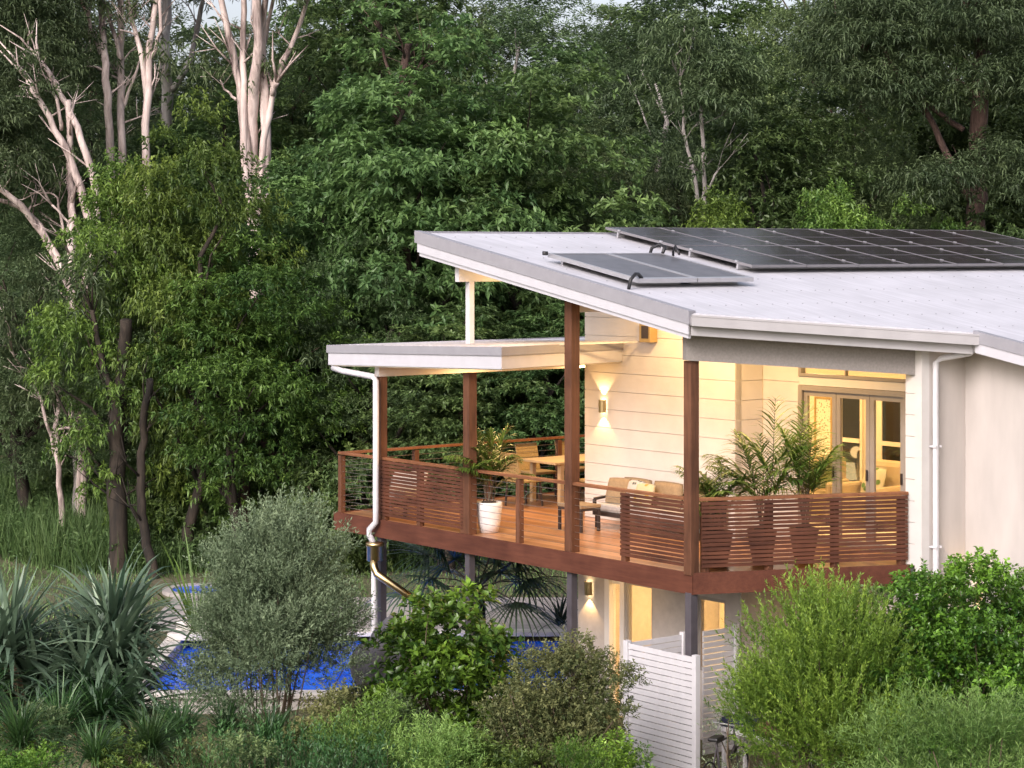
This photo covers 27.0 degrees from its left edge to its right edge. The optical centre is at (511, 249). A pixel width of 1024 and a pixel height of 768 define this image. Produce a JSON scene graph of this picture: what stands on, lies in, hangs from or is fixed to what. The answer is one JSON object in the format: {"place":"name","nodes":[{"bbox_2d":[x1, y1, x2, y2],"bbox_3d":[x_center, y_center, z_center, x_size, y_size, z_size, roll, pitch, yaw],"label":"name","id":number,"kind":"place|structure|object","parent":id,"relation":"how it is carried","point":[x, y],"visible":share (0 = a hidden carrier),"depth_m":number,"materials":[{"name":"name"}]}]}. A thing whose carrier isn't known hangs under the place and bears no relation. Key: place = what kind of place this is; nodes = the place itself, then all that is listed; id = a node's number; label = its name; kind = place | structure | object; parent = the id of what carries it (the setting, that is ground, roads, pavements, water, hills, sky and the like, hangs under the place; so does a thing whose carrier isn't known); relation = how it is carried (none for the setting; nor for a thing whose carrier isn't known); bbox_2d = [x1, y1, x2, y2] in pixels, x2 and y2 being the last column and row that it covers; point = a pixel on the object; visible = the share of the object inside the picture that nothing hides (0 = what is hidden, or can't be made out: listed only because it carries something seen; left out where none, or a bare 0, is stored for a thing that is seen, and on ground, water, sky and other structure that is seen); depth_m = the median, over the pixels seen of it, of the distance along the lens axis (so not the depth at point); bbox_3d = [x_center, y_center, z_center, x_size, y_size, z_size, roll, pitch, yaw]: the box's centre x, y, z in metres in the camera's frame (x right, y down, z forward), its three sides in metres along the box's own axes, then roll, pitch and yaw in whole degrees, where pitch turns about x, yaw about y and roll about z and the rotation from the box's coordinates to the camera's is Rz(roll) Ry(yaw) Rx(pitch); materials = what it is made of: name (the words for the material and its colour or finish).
{"place":"outdoors","nodes":[
{"label":"outdoors","id":0,"kind":"place"},
{"bbox_2d":[150,597,577,637],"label":"paving","id":1,"kind":"structure","parent":0,"point":[519,623],"depth_m":41.66,"materials":[{"name":"stone"}]},
{"bbox_2d":[12,0,971,156],"label":"sky","id":2,"kind":"structure","parent":0,"point":[233,10],"materials":[{"name":"white"}]},
{"bbox_2d":[0,295,1002,767],"bbox_3d":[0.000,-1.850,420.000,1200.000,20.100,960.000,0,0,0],"label":"ground","id":3,"kind":"structure","parent":0,"point":[368,589],"depth_m":44.88,"materials":[{"name":"plant"}]},
{"bbox_2d":[0,737,74,767],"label":"yellow shrub","id":4,"kind":"object","parent":3,"relation":"on","point":[24,761],"visible":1,"depth_m":25.12,"materials":[{"name":"green plant"}]},
{"bbox_2d":[0,682,77,761],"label":"grass tuft","id":5,"kind":"object","parent":3,"relation":"on","point":[18,735],"visible":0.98,"depth_m":25.93,"materials":[{"name":"plant"}]},
{"bbox_2d":[0,697,85,767],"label":"garden shrub","id":6,"kind":"object","parent":3,"relation":"on","point":[53,721],"visible":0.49,"depth_m":26.43,"materials":[{"name":"green plant"}]},
{"bbox_2d":[0,553,108,763],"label":"pandanus","id":7,"kind":"object","parent":3,"relation":"on","point":[17,634],"visible":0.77,"depth_m":28.41,"materials":[{"name":"green plant"}]},
{"bbox_2d":[0,272,114,531],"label":"gum tree","id":8,"kind":"object","parent":3,"relation":"on","point":[7,345],"visible":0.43,"depth_m":50.79,"materials":[{"name":"green plant"}]},
{"bbox_2d":[0,0,124,523],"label":"gum tree","id":9,"kind":"object","parent":3,"relation":"on","point":[33,67],"visible":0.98,"depth_m":53.20,"materials":[{"name":"white plant"}]},
{"bbox_2d":[0,200,129,516],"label":"gum tree","id":10,"kind":"object","parent":3,"relation":"on","point":[17,457],"visible":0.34,"depth_m":53.49,"materials":[{"name":"green plant"}]},
{"bbox_2d":[9,669,123,748],"bbox_3d":[-5.790,5.936,27.406,1.655,1.192,1.634,0,0,0],"label":"grass tuft","id":11,"kind":"object","parent":3,"relation":"on","point":[54,703],"visible":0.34,"depth_m":27.45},
{"bbox_2d":[0,3,165,478],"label":"forest tree","id":12,"kind":"object","parent":3,"relation":"on","point":[49,147],"visible":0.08,"depth_m":57.56,"materials":[{"name":"green plant"}]},
{"bbox_2d":[52,708,140,767],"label":"grass tuft","id":13,"kind":"object","parent":3,"relation":"on","point":[91,751],"visible":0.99,"depth_m":25.54,"materials":[{"name":"plant"}]},
{"bbox_2d":[0,0,195,418],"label":"gum tree","id":14,"kind":"object","parent":3,"relation":"on","point":[113,85],"visible":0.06,"depth_m":64.99,"materials":[{"name":"green plant"}]},
{"bbox_2d":[42,234,156,574],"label":"stringybark tree","id":15,"kind":"object","parent":3,"relation":"on","point":[118,517],"visible":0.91,"depth_m":47.18,"materials":[{"name":"brown plant"}]},
{"bbox_2d":[47,659,156,738],"bbox_3d":[-5.401,5.877,28.009,1.655,1.060,1.675,0,0,0],"label":"grass tuft","id":16,"kind":"object","parent":3,"relation":"on","point":[104,694],"visible":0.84,"depth_m":27.92,"materials":[{"name":"plant"}]},
{"bbox_2d":[71,0,141,418],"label":"gum tree","id":17,"kind":"object","parent":3,"relation":"on","point":[105,69],"visible":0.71,"depth_m":56.35,"materials":[{"name":"beige plant"}]},
{"bbox_2d":[6,541,210,767],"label":"pandanus","id":18,"kind":"object","parent":3,"relation":"on","point":[114,610],"visible":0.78,"depth_m":28.70,"materials":[{"name":"green plant"}]},
{"bbox_2d":[0,0,221,228],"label":"forest tree","id":19,"kind":"object","parent":3,"relation":"on","point":[130,39],"visible":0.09,"depth_m":72.39,"materials":[{"name":"green plant"}]},
{"bbox_2d":[72,0,163,254],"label":"gum tree","id":20,"kind":"object","parent":3,"relation":"on","point":[119,73],"visible":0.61,"depth_m":57.05,"materials":[{"name":"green plant"}]},
{"bbox_2d":[16,147,220,558],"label":"light green tree","id":21,"kind":"object","parent":3,"relation":"on","point":[108,239],"visible":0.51,"depth_m":47.79,"materials":[{"name":"green plant"}]},
{"bbox_2d":[40,273,224,532],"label":"forest tree","id":22,"kind":"object","parent":3,"relation":"on","point":[131,452],"visible":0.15,"depth_m":48.48,"materials":[{"name":"green plant"}]},
{"bbox_2d":[108,358,162,578],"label":"stringybark tree","id":23,"kind":"object","parent":3,"relation":"on","point":[141,515],"visible":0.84,"depth_m":46.64,"materials":[{"name":"brown plant"}]},
{"bbox_2d":[88,0,186,457],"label":"gum tree","id":24,"kind":"object","parent":3,"relation":"on","point":[146,74],"visible":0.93,"depth_m":55.82,"materials":[{"name":"beige plant"}]},
{"bbox_2d":[101,689,206,767],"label":"grass tuft","id":25,"kind":"object","parent":3,"relation":"on","point":[153,737],"visible":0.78,"depth_m":26.35,"materials":[{"name":"plant"}]},
{"bbox_2d":[93,14,259,228],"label":"gum tree","id":26,"kind":"object","parent":3,"relation":"on","point":[206,38],"visible":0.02,"depth_m":77.58,"materials":[{"name":"green plant"}]},
{"bbox_2d":[126,682,233,756],"bbox_3d":[-4.290,6.083,27.585,1.413,1.018,1.459,0,0,26],"label":"grass tuft","id":27,"kind":"object","parent":3,"relation":"on","point":[177,717],"visible":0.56,"depth_m":27.64,"materials":[{"name":"plant"}]},
{"bbox_2d":[143,0,236,390],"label":"gum tree","id":28,"kind":"object","parent":3,"relation":"on","point":[166,116],"visible":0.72,"depth_m":61.88,"materials":[{"name":"grey plant"}]},
{"bbox_2d":[128,468,258,563],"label":"understory bush","id":29,"kind":"object","parent":3,"relation":"on","point":[171,515],"visible":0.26,"depth_m":48.29,"materials":[{"name":"green plant"}]},
{"bbox_2d":[94,84,308,567],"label":"light green tree","id":30,"kind":"object","parent":3,"relation":"on","point":[192,248],"visible":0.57,"depth_m":47.34,"materials":[{"name":"green plant"}]},
{"bbox_2d":[133,16,322,244],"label":"forest tree","id":31,"kind":"object","parent":3,"relation":"on","point":[183,60],"visible":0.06,"depth_m":76.77,"materials":[{"name":"green plant"}]},
{"bbox_2d":[139,695,320,767],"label":"rosemary","id":32,"kind":"object","parent":3,"relation":"on","point":[230,758],"visible":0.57,"depth_m":26.12,"materials":[{"name":"plant"}]},
{"bbox_2d":[130,64,340,437],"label":"broadleaf tree","id":33,"kind":"object","parent":3,"relation":"on","point":[200,127],"visible":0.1,"depth_m":60.81,"materials":[{"name":"green plant"}]},
{"bbox_2d":[154,0,320,501],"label":"gum tree","id":34,"kind":"object","parent":3,"relation":"on","point":[248,112],"visible":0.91,"depth_m":55.02,"materials":[{"name":"white plant"}]},
{"bbox_2d":[0,449,486,575],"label":"tall grass","id":35,"kind":"structure","parent":3,"relation":"on","point":[40,536],"depth_m":48.76,"materials":[{"name":"plant"}]},
{"bbox_2d":[209,728,291,767],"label":"garden shrub","id":36,"kind":"object","parent":3,"relation":"on","point":[231,744],"visible":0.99,"depth_m":25.42,"materials":[{"name":"green plant"}]},
{"bbox_2d":[131,225,376,539],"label":"light green tree","id":37,"kind":"object","parent":3,"relation":"on","point":[229,456],"visible":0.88,"depth_m":46.26,"materials":[{"name":"green plant"}]},
{"bbox_2d":[159,482,382,764],"bbox_3d":[-3.116,5.610,29.126,3.012,4.826,3.155,0,0,44],"label":"silver shrub","id":38,"kind":"object","parent":3,"relation":"on","point":[255,626],"visible":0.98,"depth_m":28.68,"materials":[{"name":"green plant"}]},
{"bbox_2d":[176,289,372,509],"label":"light green tree","id":39,"kind":"object","parent":3,"relation":"on","point":[310,423],"visible":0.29,"depth_m":47.32,"materials":[{"name":"green plant"}]},
{"bbox_2d":[211,701,372,767],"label":"rosemary","id":40,"kind":"object","parent":3,"relation":"on","point":[294,759],"visible":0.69,"depth_m":25.91,"materials":[{"name":"plant"}]},
{"bbox_2d":[184,0,447,295],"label":"forest tree","id":41,"kind":"object","parent":3,"relation":"on","point":[297,100],"visible":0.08,"depth_m":63.61,"materials":[{"name":"green plant"}]},
{"bbox_2d":[203,137,429,517],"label":"broadleaf tree","id":42,"kind":"object","parent":3,"relation":"on","point":[298,198],"visible":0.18,"depth_m":49.72,"materials":[{"name":"green plant"}]},
{"bbox_2d":[280,676,363,767],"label":"garden shrub","id":43,"kind":"object","parent":3,"relation":"on","point":[327,702],"visible":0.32,"depth_m":27.55,"materials":[{"name":"green plant"}]},
{"bbox_2d":[260,437,402,574],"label":"understory bush","id":44,"kind":"object","parent":3,"relation":"on","point":[327,481],"visible":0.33,"depth_m":46.94,"materials":[{"name":"green plant"}]},
{"bbox_2d":[140,606,577,713],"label":"swimming pool","id":45,"kind":"structure","parent":3,"relation":"on","point":[178,637],"depth_m":37.77,"materials":[{"name":"white stone"}]},
{"bbox_2d":[151,641,562,689],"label":"water","id":46,"kind":"structure","parent":45,"relation":"in","point":[307,686],"depth_m":36.57,"materials":[{"name":"liquid"}]},
{"bbox_2d":[253,232,479,570],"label":"forest tree","id":47,"kind":"object","parent":3,"relation":"on","point":[367,404],"visible":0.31,"depth_m":47.28,"materials":[{"name":"green plant"}]},
{"bbox_2d":[303,681,432,767],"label":"lime shrub","id":48,"kind":"object","parent":3,"relation":"on","point":[373,729],"visible":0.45,"depth_m":26.43,"materials":[{"name":"green plant"}]},
{"bbox_2d":[235,0,510,322],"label":"broadleaf tree","id":49,"kind":"object","parent":3,"relation":"on","point":[319,41],"visible":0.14,"depth_m":62.35,"materials":[{"name":"green plant"}]},
{"bbox_2d":[296,719,451,767],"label":"rosemary","id":50,"kind":"object","parent":3,"relation":"on","point":[362,761],"visible":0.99,"depth_m":25.23,"materials":[{"name":"plant"}]},
{"bbox_2d":[267,0,488,258],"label":"broadleaf tree","id":51,"kind":"object","parent":3,"relation":"on","point":[285,23],"visible":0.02,"depth_m":75.44,"materials":[{"name":"green plant"}]},
{"bbox_2d":[295,0,584,545],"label":"broadleaf tree","id":52,"kind":"object","parent":3,"relation":"on","point":[414,169],"visible":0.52,"depth_m":48.81,"materials":[{"name":"green plant"}]},
{"bbox_2d":[382,709,500,767],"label":"pale shrub","id":53,"kind":"object","parent":3,"relation":"on","point":[443,739],"visible":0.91,"depth_m":25.31,"materials":[{"name":"green plant"}]},
{"bbox_2d":[356,575,527,767],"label":"leafy shrub","id":54,"kind":"object","parent":3,"relation":"on","point":[450,661],"visible":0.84,"depth_m":28.27,"materials":[{"name":"green plant"}]},
{"bbox_2d":[336,300,563,572],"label":"broadleaf tree","id":55,"kind":"object","parent":3,"relation":"on","point":[452,426],"visible":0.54,"depth_m":46.65,"materials":[{"name":"green plant"}]},
{"bbox_2d":[335,0,585,172],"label":"forest tree","id":56,"kind":"object","parent":3,"relation":"on","point":[481,9],"visible":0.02,"depth_m":77.76,"materials":[{"name":"green plant"}]},
{"bbox_2d":[356,481,577,644],"bbox_3d":[-0.636,5.844,36.852,4.221,3.713,4.133,0,0,38],"label":"fan palm","id":57,"kind":"object","parent":3,"relation":"on","point":[484,577],"visible":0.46,"depth_m":36.30,"materials":[{"name":"green plant"}]},
{"bbox_2d":[439,728,555,767],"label":"garden shrub","id":58,"kind":"object","parent":3,"relation":"on","point":[510,760],"visible":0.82,"depth_m":25.55,"materials":[{"name":"green plant"}]},
{"bbox_2d":[431,302,585,496],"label":"broadleaf tree","id":59,"kind":"object","parent":3,"relation":"on","point":[552,425],"visible":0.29,"depth_m":47.55,"materials":[{"name":"green plant"}]},
{"bbox_2d":[395,37,679,465],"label":"broadleaf tree","id":60,"kind":"object","parent":3,"relation":"on","point":[564,198],"visible":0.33,"depth_m":50.26,"materials":[{"name":"green plant"}]},
{"bbox_2d":[419,0,665,188],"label":"gum tree","id":61,"kind":"object","parent":3,"relation":"on","point":[528,24],"visible":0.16,"depth_m":73.56,"materials":[{"name":"green plant"}]},
{"bbox_2d":[471,625,651,767],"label":"bronze shrub","id":62,"kind":"object","parent":3,"relation":"on","point":[530,723],"visible":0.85,"depth_m":26.38,"materials":[{"name":"green plant"}]},
{"bbox_2d":[548,729,618,767],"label":"lime shrub","id":63,"kind":"object","parent":3,"relation":"on","point":[579,759],"visible":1,"depth_m":24.11,"materials":[{"name":"green plant"}]},
{"bbox_2d":[518,134,698,329],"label":"forest tree","id":64,"kind":"object","parent":3,"relation":"on","point":[618,177],"visible":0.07,"depth_m":55.09,"materials":[{"name":"green plant"}]},
{"bbox_2d":[518,0,715,190],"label":"forest tree","id":65,"kind":"object","parent":3,"relation":"on","point":[603,9],"visible":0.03,"depth_m":77.40,"materials":[{"name":"green plant"}]},
{"bbox_2d":[579,726,655,767],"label":"garden shrub","id":66,"kind":"object","parent":3,"relation":"on","point":[624,760],"visible":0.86,"depth_m":24.94,"materials":[{"name":"green plant"}]},
{"bbox_2d":[334,434,910,763],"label":"timber deck","id":67,"kind":"structure","parent":3,"relation":"on","point":[626,550],"depth_m":29.97,"materials":[{"name":"wood"}]},
{"bbox_2d":[442,423,536,532],"bbox_3d":[-0.363,3.562,33.291,1.521,1.675,1.413,0,0,0],"label":"potted palm","id":68,"kind":"object","parent":67,"relation":"on","point":[485,459],"visible":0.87,"depth_m":33.14,"materials":[{"name":"plant"}]},
{"bbox_2d":[592,477,725,527],"bbox_3d":[2.275,4.012,33.258,0.720,0.777,2.300,0,0,-39],"label":"outdoor sofa","id":69,"kind":"object","parent":67,"relation":"on","point":[667,487],"visible":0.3,"depth_m":33.42,"materials":[{"name":"grey fabric"}]},
{"bbox_2d":[671,455,767,563],"bbox_3d":[2.874,3.659,29.811,1.406,1.481,1.472,0,0,0],"label":"potted palm","id":70,"kind":"object","parent":67,"relation":"on","point":[707,485],"visible":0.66,"depth_m":29.71,"materials":[{"name":"plant"}]},
{"bbox_2d":[700,395,820,561],"bbox_3d":[3.520,3.215,30.024,1.839,2.371,1.761,0,0,0],"label":"potted palm","id":71,"kind":"object","parent":67,"relation":"on","point":[761,458],"visible":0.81,"depth_m":29.90,"materials":[{"name":"plant"}]},
{"bbox_2d":[757,399,854,560],"bbox_3d":[4.111,3.252,30.304,1.565,2.296,1.937,0,0,0],"label":"potted palm","id":72,"kind":"object","parent":67,"relation":"on","point":[820,467],"visible":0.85,"depth_m":30.01,"materials":[{"name":"plant"}]},
{"bbox_2d":[554,0,769,223],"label":"gum tree","id":73,"kind":"object","parent":3,"relation":"on","point":[627,68],"visible":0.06,"depth_m":63.52,"materials":[{"name":"green plant"}]},
{"bbox_2d":[326,230,1023,760],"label":"house","id":74,"kind":"structure","parent":3,"relation":"on","point":[916,374],"depth_m":31.63,"materials":[{"name":"paint"}]},
{"bbox_2d":[604,579,625,715],"bbox_3d":[1.611,6.068,32.701,0.130,2.065,0.453,0,0,-39],"label":"lower door","id":75,"kind":"structure","parent":74,"relation":"in","point":[609,585],"depth_m":32.78,"materials":[{"name":"white paint"}]},
{"bbox_2d":[542,251,696,288],"bbox_3d":[1.530,0.257,31.196,1.375,0.247,2.132,0,10,-39],"label":"solar collector","id":76,"kind":"object","parent":74,"relation":"on","point":[635,272],"visible":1,"depth_m":31.10,"materials":[{"name":"grey glass"}]},
{"bbox_2d":[605,227,725,249],"bbox_3d":[2.558,-0.175,35.372,1.222,0.140,1.740,0,10,-39],"label":"solar module","id":77,"kind":"object","parent":74,"relation":"on","point":[669,239],"visible":0.88,"depth_m":35.35,"materials":[{"name":"glass"}]},
{"bbox_2d":[608,243,753,283],"bbox_3d":[2.514,0.198,32.171,1.339,0.312,2.296,0,10,-39],"label":"solar collector","id":78,"kind":"object","parent":74,"relation":"on","point":[704,273],"visible":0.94,"depth_m":31.90,"materials":[{"name":"grey glass"}]},
{"bbox_2d":[677,245,805,269],"bbox_3d":[3.637,0.135,34.017,1.222,0.140,1.740,0,10,-39],"label":"solar module","id":79,"kind":"object","parent":74,"relation":"on","point":[742,259],"visible":0.97,"depth_m":33.88,"materials":[{"name":"glass"}]},
{"bbox_2d":[731,245,858,268],"bbox_3d":[4.588,0.135,34.774,1.222,0.140,1.740,0,10,-39],"label":"solar module","id":80,"kind":"object","parent":74,"relation":"on","point":[810,260],"visible":0.96,"depth_m":34.64,"materials":[{"name":"glass"}]},
{"bbox_2d":[786,246,908,268],"bbox_3d":[5.538,0.135,35.531,1.222,0.140,1.740,0,10,-39],"label":"solar module","id":81,"kind":"object","parent":74,"relation":"on","point":[865,261],"visible":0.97,"depth_m":35.39,"materials":[{"name":"glass"}]},
{"bbox_2d":[836,393,869,549],"bbox_3d":[5.032,3.250,31.503,0.080,2.260,0.655,0,0,-39],"label":"bifold door","id":82,"kind":"structure","parent":74,"relation":"in","point":[839,396],"depth_m":31.56,"materials":[{"name":"brown metal"}]},
{"bbox_2d":[842,398,863,480],"bbox_3d":[5.642,3.100,35.542,0.058,1.500,0.500,0,0,-39],"label":"rear window","id":83,"kind":"structure","parent":74,"relation":"in","point":[852,409],"depth_m":35.52,"materials":[{"name":"glass"}]},
{"bbox_2d":[831,459,899,528],"bbox_3d":[5.764,3.890,34.158,0.900,1.020,1.000,0,0,-39],"label":"armchair","id":84,"kind":"object","parent":74,"relation":"on","point":[892,480],"visible":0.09,"depth_m":34.14,"materials":[{"name":"beige fabric"}]},
{"bbox_2d":[870,395,902,552],"bbox_3d":[5.446,3.250,30.984,0.080,2.260,0.655,0,0,-39],"label":"bifold door","id":85,"kind":"structure","parent":74,"relation":"in","point":[873,398],"depth_m":31.18,"materials":[{"name":"brown metal"}]},
{"bbox_2d":[879,401,899,460],"bbox_3d":[6.216,3.125,34.826,0.058,1.450,0.580,0,0,-39],"label":"rear window","id":86,"kind":"structure","parent":74,"relation":"in","point":[889,412],"depth_m":34.90,"materials":[{"name":"glass"}]},
{"bbox_2d":[836,246,956,267],"bbox_3d":[6.488,0.135,36.288,1.222,0.140,1.740,0,10,-39],"label":"solar module","id":87,"kind":"object","parent":74,"relation":"on","point":[912,260],"visible":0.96,"depth_m":36.16,"materials":[{"name":"glass"}]},
{"bbox_2d":[623,623,738,767],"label":"slat fence","id":88,"kind":"object","parent":3,"relation":"on","point":[670,701],"visible":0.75,"depth_m":28.75,"materials":[{"name":"white paint"}]},
{"bbox_2d":[619,98,767,227],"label":"gum tree","id":89,"kind":"object","parent":3,"relation":"on","point":[680,184],"visible":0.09,"depth_m":56.20,"materials":[{"name":"green plant"}]},
{"bbox_2d":[620,4,775,221],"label":"gum tree","id":90,"kind":"object","parent":3,"relation":"on","point":[720,67],"visible":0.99,"depth_m":53.32,"materials":[{"name":"green plant"}]},
{"bbox_2d":[590,0,815,195],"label":"broadleaf tree","id":91,"kind":"object","parent":3,"relation":"on","point":[730,19],"visible":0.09,"depth_m":74.27,"materials":[{"name":"green plant"}]},
{"bbox_2d":[677,184,758,227],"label":"light green tree","id":92,"kind":"object","parent":3,"relation":"on","point":[720,218],"visible":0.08,"depth_m":52.81,"materials":[{"name":"green plant"}]},
{"bbox_2d":[682,85,907,228],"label":"broadleaf tree","id":93,"kind":"object","parent":3,"relation":"on","point":[771,207],"visible":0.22,"depth_m":54.52,"materials":[{"name":"green plant"}]},
{"bbox_2d":[676,0,953,213],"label":"forest tree","id":94,"kind":"object","parent":3,"relation":"on","point":[803,75],"visible":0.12,"depth_m":64.34,"materials":[{"name":"green plant"}]},
{"bbox_2d":[703,556,953,767],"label":"lime shrub","id":95,"kind":"object","parent":3,"relation":"on","point":[802,675],"visible":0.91,"depth_m":26.23,"materials":[{"name":"green plant"}]},
{"bbox_2d":[792,175,895,229],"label":"light green tree","id":96,"kind":"object","parent":3,"relation":"on","point":[829,216],"visible":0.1,"depth_m":51.66,"materials":[{"name":"green plant"}]},
{"bbox_2d":[749,61,964,229],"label":"forest tree","id":97,"kind":"object","parent":3,"relation":"on","point":[860,200],"visible":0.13,"depth_m":55.73,"materials":[{"name":"green plant"}]},
{"bbox_2d":[777,0,1023,230],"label":"stringybark tree","id":98,"kind":"object","parent":3,"relation":"on","point":[878,27],"visible":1,"depth_m":52.28,"materials":[{"name":"green plant"}]},
{"bbox_2d":[788,4,1023,236],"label":"broadleaf tree","id":99,"kind":"object","parent":3,"relation":"on","point":[925,142],"visible":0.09,"depth_m":59.76,"materials":[{"name":"green plant"}]},
{"bbox_2d":[817,672,1023,767],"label":"grevillea shrub","id":100,"kind":"object","parent":3,"relation":"on","point":[981,728],"visible":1,"depth_m":23.46,"materials":[{"name":"green plant"}]},
{"bbox_2d":[845,546,1023,767],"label":"glossy shrub","id":101,"kind":"object","parent":3,"relation":"on","point":[962,638],"visible":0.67,"depth_m":26.85,"materials":[{"name":"green plant"}]},
{"bbox_2d":[896,64,1023,234],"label":"broadleaf tree","id":102,"kind":"object","parent":3,"relation":"on","point":[1013,120],"visible":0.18,"depth_m":58.79,"materials":[{"name":"green plant"}]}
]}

